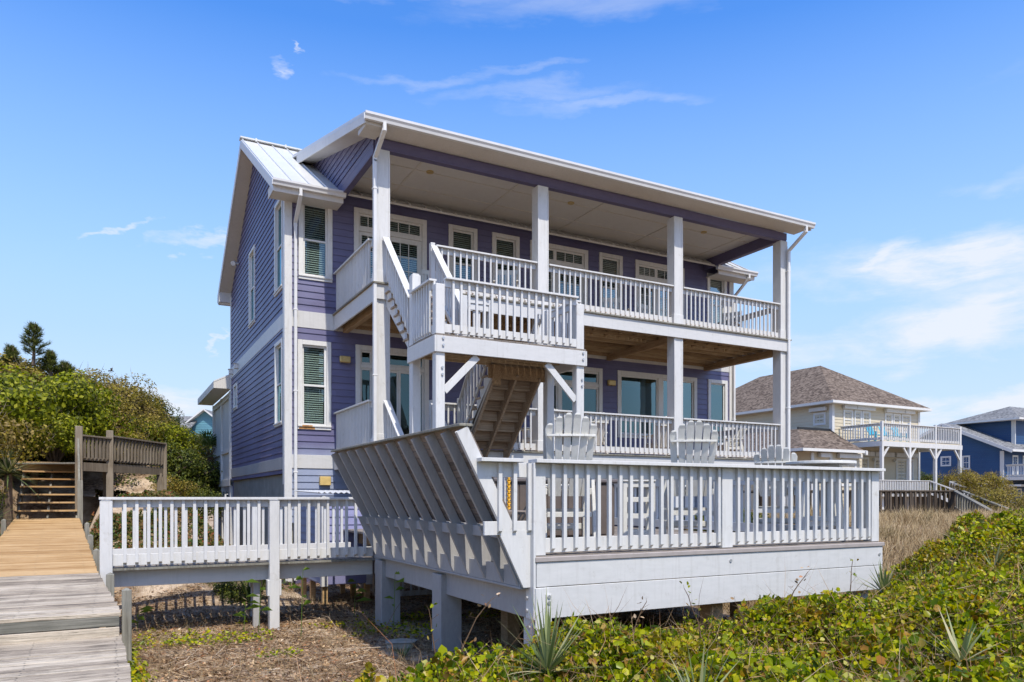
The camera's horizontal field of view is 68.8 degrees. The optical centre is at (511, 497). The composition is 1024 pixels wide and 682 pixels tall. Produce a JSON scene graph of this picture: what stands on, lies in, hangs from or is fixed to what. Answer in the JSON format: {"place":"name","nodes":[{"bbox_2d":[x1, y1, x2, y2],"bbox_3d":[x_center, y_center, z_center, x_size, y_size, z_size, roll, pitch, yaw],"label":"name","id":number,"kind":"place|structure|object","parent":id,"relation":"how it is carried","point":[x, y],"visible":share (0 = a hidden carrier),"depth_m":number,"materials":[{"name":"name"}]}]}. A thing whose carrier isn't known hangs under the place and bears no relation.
{"place":"outdoors","nodes":[
{"label":"outdoors","id":0,"kind":"place"},
{"bbox_2d":[0,458,1023,681],"bbox_3d":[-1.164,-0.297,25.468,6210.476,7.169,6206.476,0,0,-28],"label":"ground","id":1,"kind":"structure","parent":0,"point":[92,481],"depth_m":12.30,"materials":[{"name":"brown sand"}]},
{"bbox_2d":[0,436,48,525],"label":"spanish bayonet","id":2,"kind":"object","parent":1,"relation":"on","point":[8,469],"visible":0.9,"depth_m":17.77,"materials":[{"name":"green plant"}]},
{"bbox_2d":[0,391,56,465],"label":"dune bush","id":3,"kind":"object","parent":1,"relation":"on","point":[4,429],"visible":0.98,"depth_m":17.48,"materials":[{"name":"green plant"}]},
{"bbox_2d":[0,448,83,476],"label":"dune bush","id":4,"kind":"object","parent":1,"relation":"on","point":[39,457],"visible":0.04,"depth_m":24.38,"materials":[{"name":"green plant"}]},
{"bbox_2d":[0,406,108,461],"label":"dune bush","id":5,"kind":"object","parent":1,"relation":"on","point":[66,445],"visible":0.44,"depth_m":22.08,"materials":[{"name":"green plant"}]},
{"bbox_2d":[0,363,115,460],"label":"dune bush","id":6,"kind":"object","parent":1,"relation":"on","point":[17,398],"visible":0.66,"depth_m":21.54,"materials":[{"name":"green plant"}]},
{"bbox_2d":[23,448,94,473],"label":"dune bush","id":7,"kind":"object","parent":1,"relation":"on","point":[67,458],"visible":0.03,"depth_m":24.66,"materials":[{"name":"green plant"}]},
{"bbox_2d":[0,356,124,409],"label":"dune bush","id":8,"kind":"object","parent":1,"relation":"on","point":[36,370],"visible":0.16,"depth_m":25.81,"materials":[{"name":"green plant"}]},
{"bbox_2d":[0,342,23,367],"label":"young pine","id":9,"kind":"object","parent":8,"relation":"on","point":[10,351],"visible":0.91,"depth_m":25.89,"materials":[{"name":"green plant"}]},
{"bbox_2d":[18,320,51,365],"bbox_3d":[-16.248,-5.258,25.502,1.081,1.547,1.062,0,0,-28],"label":"young pine","id":10,"kind":"object","parent":8,"relation":"on","point":[34,333],"visible":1,"depth_m":25.44,"materials":[{"name":"green plant"}]},
{"bbox_2d":[38,347,63,378],"bbox_3d":[-16.044,-4.642,26.018,0.886,1.120,0.834,0,0,-28],"label":"young pine","id":11,"kind":"object","parent":8,"relation":"on","point":[48,360],"visible":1,"depth_m":25.90,"materials":[{"name":"green plant"}]},
{"bbox_2d":[53,359,77,382],"bbox_3d":[-15.777,-4.341,26.500,0.940,1.132,0.847,0,0,-28],"label":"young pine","id":12,"kind":"object","parent":8,"relation":"on","point":[66,366],"visible":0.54,"depth_m":26.42,"materials":[{"name":"green plant"}]},
{"bbox_2d":[0,461,131,681],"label":"boardwalk","id":13,"kind":"structure","parent":1,"relation":"on","point":[51,579],"depth_m":7.60,"materials":[{"name":"brown wood"}]},
{"bbox_2d":[0,369,142,455],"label":"dune bush","id":14,"kind":"object","parent":1,"relation":"on","point":[89,394],"visible":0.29,"depth_m":22.98,"materials":[{"name":"green plant"}]},
{"bbox_2d":[37,424,133,462],"bbox_3d":[-14.423,-1.768,25.895,3.348,1.834,3.183,0,0,-16],"label":"dune bush","id":15,"kind":"object","parent":1,"relation":"on","point":[116,432],"visible":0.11,"depth_m":25.23,"materials":[{"name":"green plant"}]},
{"bbox_2d":[17,426,166,525],"bbox_3d":[-11.659,-0.450,20.924,3.805,2.700,4.900,0,0,-28],"label":"wooden landing","id":16,"kind":"object","parent":1,"relation":"on","point":[146,452],"visible":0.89,"depth_m":20.18,"materials":[{"name":"brown wood"}]},
{"bbox_2d":[53,364,140,414],"bbox_3d":[-16.303,-3.514,28.320,5.284,3.000,5.167,0,0,-33],"label":"dune bush","id":17,"kind":"object","parent":1,"relation":"on","point":[122,396],"visible":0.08,"depth_m":27.63,"materials":[{"name":"green plant"}]},
{"bbox_2d":[86,393,162,461],"bbox_3d":[-14.643,-2.396,26.046,4.697,2.667,4.592,0,0,17],"label":"dune bush","id":18,"kind":"object","parent":1,"relation":"on","point":[135,434],"visible":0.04,"depth_m":26.31,"materials":[{"name":"green plant"}]},
{"bbox_2d":[90,401,168,465],"bbox_3d":[-14.637,-2.247,26.890,4.024,2.599,3.930,0,0,-41],"label":"dune bush","id":19,"kind":"object","parent":1,"relation":"on","point":[132,414],"visible":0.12,"depth_m":26.54,"materials":[{"name":"green plant"}]},
{"bbox_2d":[97,372,162,427],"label":"dune bush","id":20,"kind":"object","parent":1,"relation":"on","point":[135,391],"visible":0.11,"depth_m":28.81,"materials":[{"name":"green plant"}]},
{"bbox_2d":[127,646,157,681],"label":"edge vine","id":21,"kind":"object","parent":1,"relation":"on","point":[137,676],"visible":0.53,"depth_m":7.77,"materials":[{"name":"green plant"}]},
{"bbox_2d":[132,605,154,632],"bbox_3d":[-5.509,1.856,11.151,0.266,0.457,0.419,0,0,11],"label":"reed sprout","id":22,"kind":"object","parent":1,"relation":"on","point":[147,608],"visible":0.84,"depth_m":11.21,"materials":[{"name":"plant"}]},
{"bbox_2d":[105,415,187,459],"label":"dune bush","id":23,"kind":"object","parent":1,"relation":"on","point":[169,431],"visible":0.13,"depth_m":27.40,"materials":[{"name":"green plant"}]},
{"bbox_2d":[127,389,180,427],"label":"dune bush","id":24,"kind":"object","parent":1,"relation":"on","point":[150,406],"visible":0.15,"depth_m":29.55,"materials":[{"name":"green plant"}]},
{"bbox_2d":[138,390,183,429],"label":"dune bush","id":25,"kind":"object","parent":1,"relation":"on","point":[167,410],"visible":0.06,"depth_m":32.38,"materials":[{"name":"green plant"}]},
{"bbox_2d":[114,437,222,496],"bbox_3d":[-12.736,-0.908,27.408,4.371,2.823,4.680,0,0,0],"label":"dune bush","id":26,"kind":"object","parent":1,"relation":"on","point":[187,460],"visible":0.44,"depth_m":27.14,"materials":[{"name":"green plant"}]},
{"bbox_2d":[147,474,202,496],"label":"dune bush","id":27,"kind":"object","parent":1,"relation":"on","point":[178,487],"visible":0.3,"depth_m":25.98,"materials":[{"name":"green plant"}]},
{"bbox_2d":[161,413,195,442],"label":"dune bush","id":28,"kind":"object","parent":1,"relation":"on","point":[177,419],"visible":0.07,"depth_m":33.31,"materials":[{"name":"green plant"}]},
{"bbox_2d":[153,426,206,469],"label":"dune bush","id":29,"kind":"object","parent":1,"relation":"on","point":[185,444],"visible":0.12,"depth_m":28.70,"materials":[{"name":"green plant"}]},
{"bbox_2d":[83,489,294,591],"bbox_3d":[-8.875,0.929,19.467,4.061,2.357,11.397,0,0,-28],"label":"slope ground cover","id":30,"kind":"object","parent":1,"relation":"on","point":[117,526],"visible":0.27,"depth_m":17.79,"materials":[{"name":"green plant"}]},
{"bbox_2d":[168,409,211,451],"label":"teal house","id":31,"kind":"structure","parent":1,"relation":"on","point":[200,421],"depth_m":79.99,"materials":[{"name":"teal wood"}]},
{"bbox_2d":[167,455,232,496],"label":"dune bush","id":32,"kind":"object","parent":1,"relation":"on","point":[209,475],"visible":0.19,"depth_m":27.86,"materials":[{"name":"green plant"}]},
{"bbox_2d":[171,479,228,519],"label":"dune bush","id":33,"kind":"object","parent":1,"relation":"on","point":[204,494],"visible":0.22,"depth_m":26.59,"materials":[{"name":"green plant"}]},
{"bbox_2d":[189,429,218,469],"bbox_3d":[-11.898,-1.326,29.464,2.905,2.876,2.766,0,0,-28],"label":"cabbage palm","id":34,"kind":"object","parent":1,"relation":"on","point":[208,441],"visible":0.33,"depth_m":29.22,"materials":[{"name":"green plant"}]},
{"bbox_2d":[207,581,265,604],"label":"dune bush","id":35,"kind":"object","parent":1,"relation":"on","point":[225,586],"visible":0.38,"depth_m":13.45,"materials":[{"name":"green plant"}]},
{"bbox_2d":[99,497,374,630],"bbox_3d":[-4.313,1.165,11.987,4.017,2.330,1.535,0,0,-28],"label":"white footbridge","id":36,"kind":"object","parent":1,"relation":"on","point":[274,561],"visible":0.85,"depth_m":11.48,"materials":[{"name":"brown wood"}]},
{"bbox_2d":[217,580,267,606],"bbox_3d":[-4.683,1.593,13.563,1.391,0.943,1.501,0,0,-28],"label":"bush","id":37,"kind":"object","parent":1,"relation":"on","point":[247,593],"visible":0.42,"depth_m":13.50,"materials":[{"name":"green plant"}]},
{"bbox_2d":[233,602,262,634],"bbox_3d":[-4.017,1.842,11.301,0.289,0.539,0.409,0,0,42],"label":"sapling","id":38,"kind":"object","parent":1,"relation":"on","point":[240,613],"visible":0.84,"depth_m":11.24,"materials":[{"name":"plant"}]},
{"bbox_2d":[245,579,272,631],"bbox_3d":[-3.763,1.664,11.148,0.450,0.891,0.142,0,0,7],"label":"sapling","id":39,"kind":"object","parent":1,"relation":"on","point":[267,608],"visible":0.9,"depth_m":11.17,"materials":[{"name":"plant"}]},
{"bbox_2d":[288,567,310,631],"bbox_3d":[-3.044,1.569,10.997,0.280,1.065,0.479,0,0,36],"label":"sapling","id":40,"kind":"object","parent":1,"relation":"on","point":[296,586],"visible":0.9,"depth_m":11.00,"materials":[{"name":"plant"}]},
{"bbox_2d":[294,490,371,604],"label":"storage shed","id":41,"kind":"structure","parent":1,"relation":"on","point":[341,581],"depth_m":14.34,"materials":[{"name":"wood"}]},
{"bbox_2d":[347,579,370,615],"bbox_3d":[-2.548,1.733,12.533,0.275,0.746,0.397,0,0,22],"label":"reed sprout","id":42,"kind":"object","parent":1,"relation":"on","point":[360,590],"visible":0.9,"depth_m":12.60,"materials":[{"name":"plant"}]},
{"bbox_2d":[384,571,404,634],"bbox_3d":[-1.682,1.603,11.140,0.358,1.023,0.302,0,0,40],"label":"reed sprout","id":43,"kind":"object","parent":1,"relation":"on","point":[399,587],"visible":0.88,"depth_m":11.11,"materials":[{"name":"plant"}]},
{"bbox_2d":[385,638,417,648],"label":"stone block","id":44,"kind":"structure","parent":1,"relation":"on","point":[402,643],"depth_m":10.19,"materials":[{"name":"grey stone"}]},
{"bbox_2d":[132,606,682,678],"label":"green weeds","id":45,"kind":"object","parent":1,"relation":"on","point":[412,617],"visible":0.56,"depth_m":10.97,"materials":[{"name":"green plant"}]},
{"bbox_2d":[400,582,431,595],"bbox_3d":[-1.844,1.475,14.900,1.580,0.950,0.050,0,0,-28],"label":"picket panel","id":46,"kind":"object","parent":1,"relation":"on","point":[420,592],"visible":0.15,"depth_m":14.85,"materials":[{"name":"white paint"}]},
{"bbox_2d":[115,577,726,681],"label":"fallen sticks","id":47,"kind":"object","parent":1,"relation":"on","point":[320,618],"visible":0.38,"depth_m":11.11,"materials":[{"name":"brown wood"}]},
{"bbox_2d":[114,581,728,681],"bbox_3d":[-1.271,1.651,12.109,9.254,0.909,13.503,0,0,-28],"label":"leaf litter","id":48,"kind":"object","parent":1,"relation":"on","point":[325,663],"visible":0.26,"depth_m":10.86,"materials":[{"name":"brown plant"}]},
{"bbox_2d":[198,110,815,595],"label":"beach house","id":49,"kind":"structure","parent":1,"relation":"on","point":[318,366],"depth_m":18.93,"materials":[{"name":"purple"}]},
{"bbox_2d":[232,382,237,410],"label":"window","id":50,"kind":"structure","parent":49,"relation":"in","point":[235,386],"depth_m":24.64,"materials":[{"name":"paint"}]},
{"bbox_2d":[248,244,255,328],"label":"window","id":51,"kind":"structure","parent":49,"relation":"in","point":[252,252],"depth_m":21.75,"materials":[{"name":"paint"}]},
{"bbox_2d":[273,338,312,427],"bbox_3d":[-5.345,-2.750,18.306,0.795,2.060,0.920,0,0,-28],"label":"window","id":52,"kind":"structure","parent":49,"relation":"in","point":[278,346],"depth_m":18.15,"materials":[{"name":"paint"}]},
{"bbox_2d":[273,200,313,296],"bbox_3d":[-5.338,-6.075,18.292,0.795,2.250,0.970,0,0,-28],"label":"window","id":53,"kind":"structure","parent":49,"relation":"in","point":[278,208],"depth_m":18.15,"materials":[{"name":"paint"}]},
{"bbox_2d":[297,339,331,429],"bbox_3d":[-4.853,-2.655,18.071,0.790,2.110,0.797,0,0,-28],"label":"window","id":54,"kind":"structure","parent":49,"relation":"in","point":[321,385],"depth_m":17.88,"materials":[{"name":"paint"}]},
{"bbox_2d":[298,204,332,282],"bbox_3d":[-4.832,-6.100,18.084,0.800,1.920,0.795,0,0,-28],"label":"window","id":55,"kind":"structure","parent":49,"relation":"in","point":[322,241],"depth_m":17.90,"materials":[{"name":"paint"}]},
{"bbox_2d":[354,207,426,283],"bbox_3d":[-3.179,-5.740,18.969,1.890,2.640,0.795,0,0,-28],"label":"door","id":56,"kind":"structure","parent":49,"relation":"in","point":[409,244],"depth_m":18.94,"materials":[{"name":"paint"}]},
{"bbox_2d":[355,344,428,437],"bbox_3d":[-2.979,-2.390,18.702,1.910,2.660,0.135,0,0,-28],"label":"door","id":57,"kind":"structure","parent":49,"relation":"in","point":[399,367],"depth_m":18.78,"materials":[{"name":"paint"}]},
{"bbox_2d":[448,224,476,280],"bbox_3d":[-1.447,-6.110,19.897,0.820,1.940,0.795,0,0,-28],"label":"window","id":58,"kind":"structure","parent":49,"relation":"in","point":[457,235],"depth_m":19.72,"materials":[{"name":"paint"}]},
{"bbox_2d":[493,270,517,286],"bbox_3d":[-0.120,-4.969,17.813,0.630,1.132,1.031,0,0,2],"label":"rocking chair","id":59,"kind":"object","parent":49,"relation":"on","point":[505,274],"visible":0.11,"depth_m":18.18,"materials":[{"name":"paint"}]},
{"bbox_2d":[492,232,519,286],"bbox_3d":[-0.332,-6.110,20.495,0.830,1.940,0.795,0,0,-28],"label":"window","id":60,"kind":"structure","parent":49,"relation":"in","point":[500,242],"depth_m":20.32,"materials":[{"name":"paint"}]},
{"bbox_2d":[530,240,587,304],"bbox_3d":[1.171,-5.740,21.300,1.900,2.640,0.795,0,0,-28],"label":"door","id":61,"kind":"structure","parent":49,"relation":"in","point":[560,255],"depth_m":21.26,"materials":[{"name":"paint"}]},
{"bbox_2d":[554,367,602,453],"bbox_3d":[1.759,-2.390,21.240,1.920,2.660,0.135,0,0,-28],"label":"window","id":62,"kind":"structure","parent":49,"relation":"in","point":[593,377],"depth_m":21.48,"materials":[{"name":"glass"}]},
{"bbox_2d":[571,412,608,453],"bbox_3d":[2.081,-1.593,19.411,0.748,1.126,0.912,0,0,-28],"label":"fan back chair","id":63,"kind":"object","parent":49,"relation":"on","point":[598,431],"visible":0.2,"depth_m":19.23,"materials":[{"name":"paint"}]},
{"bbox_2d":[599,252,622,309],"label":"window","id":64,"kind":"structure","parent":49,"relation":"in","point":[612,264],"depth_m":21.96,"materials":[{"name":"paint"}]},
{"bbox_2d":[602,297,628,310],"bbox_3d":[2.825,-4.969,20.356,0.630,1.132,1.031,0,0,-13],"label":"rocking chair","id":65,"kind":"object","parent":49,"relation":"on","point":[613,300],"visible":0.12,"depth_m":20.72,"materials":[{"name":"paint"}]},
{"bbox_2d":[642,416,666,455],"bbox_3d":[4.050,-1.593,20.355,0.748,1.126,0.912,0,0,-13],"label":"fan back chair","id":66,"kind":"object","parent":49,"relation":"on","point":[656,436],"visible":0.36,"depth_m":20.14,"materials":[{"name":"paint"}]},
{"bbox_2d":[617,370,696,439],"bbox_3d":[4.425,-2.735,22.660,3.040,1.970,0.120,0,0,-28],"label":"window","id":67,"kind":"structure","parent":49,"relation":"in","point":[638,393],"depth_m":22.48,"materials":[{"name":"glass"}]},
{"bbox_2d":[635,260,684,318],"bbox_3d":[4.327,-5.740,22.990,1.880,2.640,0.795,0,0,-28],"label":"door","id":68,"kind":"structure","parent":49,"relation":"in","point":[644,270],"depth_m":22.64,"materials":[{"name":"paint"}]},
{"bbox_2d":[707,273,726,322],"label":"window","id":69,"kind":"structure","parent":49,"relation":"in","point":[713,285],"depth_m":23.92,"materials":[{"name":"paint"}]},
{"bbox_2d":[708,379,727,445],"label":"window","id":70,"kind":"structure","parent":49,"relation":"in","point":[717,389],"depth_m":23.84,"materials":[{"name":"glass"}]},
{"bbox_2d":[715,421,746,457],"bbox_3d":[6.350,-1.613,21.649,0.912,1.166,0.748,0,0,-16],"label":"fan back chair","id":71,"kind":"object","parent":49,"relation":"on","point":[734,442],"visible":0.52,"depth_m":21.50,"materials":[{"name":"paint"}]},
{"bbox_2d":[331,423,885,652],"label":"raised deck","id":72,"kind":"structure","parent":1,"relation":"on","point":[439,475],"depth_m":8.90,"materials":[{"name":"white wood"}]},
{"bbox_2d":[383,237,586,518],"bbox_3d":[-0.614,-2.344,14.842,3.165,5.988,2.886,0,0,-28],"label":"outdoor staircase","id":73,"kind":"structure","parent":72,"relation":"on","point":[518,373],"depth_m":14.19,"materials":[{"name":"white paint"}]},
{"bbox_2d":[502,477,510,509],"bbox_3d":[-0.065,0.130,9.948,0.080,0.960,0.160,0,0,-28],"label":"yellow chain","id":74,"kind":"object","parent":72,"relation":"hanging from","point":[506,489],"visible":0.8,"depth_m":9.93,"materials":[{"name":"plastic"}]},
{"bbox_2d":[432,477,616,536],"bbox_3d":[0.092,0.159,11.614,2.330,0.857,2.311,0,0,-28],"label":"hot tub","id":75,"kind":"object","parent":72,"relation":"on","point":[521,493],"visible":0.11,"depth_m":10.86,"materials":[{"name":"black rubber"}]},
{"bbox_2d":[545,413,596,537],"bbox_3d":[0.639,-0.164,8.831,0.748,1.562,0.912,0,0,-6],"label":"tall chair","id":76,"kind":"object","parent":72,"relation":"on","point":[583,436],"visible":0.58,"depth_m":8.55,"materials":[{"name":"paint"}]},
{"bbox_2d":[623,480,655,535],"bbox_3d":[1.542,0.200,9.277,0.400,0.820,0.440,0,0,0],"label":"slatted side table","id":77,"kind":"object","parent":72,"relation":"on","point":[635,499],"visible":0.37,"depth_m":9.08,"materials":[{"name":"paint"}]},
{"bbox_2d":[664,420,717,533],"bbox_3d":[2.304,-0.164,9.675,0.748,1.562,0.912,0,0,6],"label":"tall chair","id":78,"kind":"object","parent":72,"relation":"on","point":[690,440],"visible":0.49,"depth_m":9.39,"materials":[{"name":"paint"}]},
{"bbox_2d":[753,445,796,531],"bbox_3d":[3.914,-0.064,11.086,0.748,1.362,0.912,0,0,22],"label":"tall chair","id":79,"kind":"object","parent":72,"relation":"on","point":[771,457],"visible":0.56,"depth_m":10.85,"materials":[{"name":"paint"}]},
{"bbox_2d":[785,460,856,541],"bbox_3d":[4.359,0.057,10.583,0.937,1.114,0.937,0,0,-28],"label":"bar table","id":80,"kind":"object","parent":72,"relation":"on","point":[826,463],"visible":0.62,"depth_m":10.40,"materials":[{"name":"paint"}]},
{"bbox_2d":[269,500,1023,681],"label":"vine thicket","id":81,"kind":"object","parent":1,"relation":"on","point":[994,671],"visible":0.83,"depth_m":6.41,"materials":[{"name":"green plant"}]},
{"bbox_2d":[424,602,438,652],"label":"vine shoot","id":82,"kind":"object","parent":81,"relation":"on","point":[432,605],"visible":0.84,"depth_m":6.30,"materials":[{"name":"green plant"}]},
{"bbox_2d":[461,593,499,651],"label":"vine shoot","id":83,"kind":"object","parent":81,"relation":"on","point":[479,605],"visible":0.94,"depth_m":6.20,"materials":[{"name":"green plant"}]},
{"bbox_2d":[497,587,612,678],"bbox_3d":[0.334,1.056,5.840,1.099,0.683,0.959,0,0,32],"label":"yucca","id":84,"kind":"object","parent":81,"relation":"on","point":[546,656],"visible":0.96,"depth_m":5.88,"materials":[{"name":"green plant"}]},
{"bbox_2d":[629,596,647,637],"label":"vine shoot","id":85,"kind":"object","parent":81,"relation":"on","point":[635,616],"visible":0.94,"depth_m":6.60,"materials":[{"name":"green plant"}]},
{"bbox_2d":[679,581,700,640],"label":"vine shoot","id":86,"kind":"object","parent":81,"relation":"on","point":[699,609],"visible":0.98,"depth_m":7.20,"materials":[{"name":"green plant"}]},
{"bbox_2d":[664,641,734,681],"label":"yucca","id":87,"kind":"object","parent":81,"relation":"on","point":[702,676],"visible":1,"depth_m":4.54,"materials":[{"name":"green plant"}]},
{"bbox_2d":[857,561,902,593],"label":"yucca","id":88,"kind":"object","parent":81,"relation":"on","point":[884,581],"visible":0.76,"depth_m":9.39,"materials":[{"name":"green plant"}]},
{"bbox_2d":[917,606,1012,667],"bbox_3d":[3.516,1.079,5.769,0.663,0.420,0.773,0,0,-28],"label":"yucca","id":89,"kind":"object","parent":81,"relation":"on","point":[965,646],"visible":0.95,"depth_m":5.81,"materials":[{"name":"green plant"}]},
{"bbox_2d":[977,541,1017,569],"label":"yucca","id":90,"kind":"object","parent":81,"relation":"on","point":[998,559],"visible":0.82,"depth_m":8.71,"materials":[{"name":"plant"}]},
{"bbox_2d":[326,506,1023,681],"bbox_3d":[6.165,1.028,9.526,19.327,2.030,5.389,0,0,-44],"label":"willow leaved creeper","id":91,"kind":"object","parent":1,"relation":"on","point":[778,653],"visible":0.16,"depth_m":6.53,"materials":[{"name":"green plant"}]},
{"bbox_2d":[683,506,768,531],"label":"dune bush","id":92,"kind":"object","parent":1,"relation":"on","point":[760,516],"visible":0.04,"depth_m":17.65,"materials":[{"name":"green plant"}]},
{"bbox_2d":[736,366,988,509],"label":"cream house","id":93,"kind":"structure","parent":1,"relation":"on","point":[834,415],"depth_m":45.12,"materials":[{"name":"beige wood"}]},
{"bbox_2d":[813,412,825,425],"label":"window","id":94,"kind":"structure","parent":93,"relation":"in","point":[820,413],"depth_m":44.75,"materials":[{"name":"paint"}]},
{"bbox_2d":[843,409,852,429],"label":"window","id":95,"kind":"structure","parent":93,"relation":"in","point":[844,410],"depth_m":44.58,"materials":[{"name":"paint"}]},
{"bbox_2d":[854,410,861,441],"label":"window","id":96,"kind":"structure","parent":93,"relation":"in","point":[855,411],"depth_m":45.05,"materials":[{"name":"paint"}]},
{"bbox_2d":[862,411,870,441],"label":"window","id":97,"kind":"structure","parent":93,"relation":"in","point":[863,412],"depth_m":45.35,"materials":[{"name":"paint"}]},
{"bbox_2d":[896,458,906,487],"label":"window","id":98,"kind":"structure","parent":93,"relation":"in","point":[899,459],"depth_m":46.98,"materials":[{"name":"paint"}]},
{"bbox_2d":[743,490,1007,515],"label":"brown walkway","id":99,"kind":"structure","parent":1,"relation":"on","point":[955,498],"depth_m":30.05,"materials":[{"name":"brown wood"}]},
{"bbox_2d":[920,471,944,489],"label":"dune bush","id":100,"kind":"object","parent":1,"relation":"on","point":[929,478],"visible":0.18,"depth_m":49.32,"materials":[{"name":"green plant"}]},
{"bbox_2d":[920,471,968,489],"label":"dune bush","id":101,"kind":"object","parent":1,"relation":"on","point":[941,481],"visible":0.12,"depth_m":49.55,"materials":[{"name":"green plant"}]},
{"bbox_2d":[920,406,1023,502],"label":"blue house","id":102,"kind":"structure","parent":1,"relation":"on","point":[987,437],"depth_m":62.04,"materials":[{"name":"blue wood"}]},
{"bbox_2d":[941,466,1018,501],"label":"dune bush","id":103,"kind":"object","parent":1,"relation":"on","point":[962,478],"visible":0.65,"depth_m":43.27,"materials":[{"name":"green plant"}]},
{"bbox_2d":[960,486,1023,512],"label":"dune bush","id":104,"kind":"object","parent":1,"relation":"on","point":[1000,497],"visible":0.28,"depth_m":29.49,"materials":[{"name":"green plant"}]},
{"bbox_2d":[989,498,1023,511],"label":"dune bush","id":105,"kind":"object","parent":1,"relation":"on","point":[1020,503],"visible":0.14,"depth_m":26.53,"materials":[{"name":"green plant"}]},
{"bbox_2d":[0,0,1023,449],"label":"sky","id":106,"kind":"structure","parent":0,"point":[895,128],"materials":[{"name":"blue"}]},
{"bbox_2d":[722,311,741,326],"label":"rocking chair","id":107,"kind":"object","parent":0,"point":[734,314],"visible":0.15,"depth_m":22.30,"materials":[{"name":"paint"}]},
{"bbox_2d":[582,498,1019,613],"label":"dry dune grass","id":108,"kind":"structure","parent":0,"point":[930,522],"depth_m":15.64,"materials":[{"name":"beige plant"}]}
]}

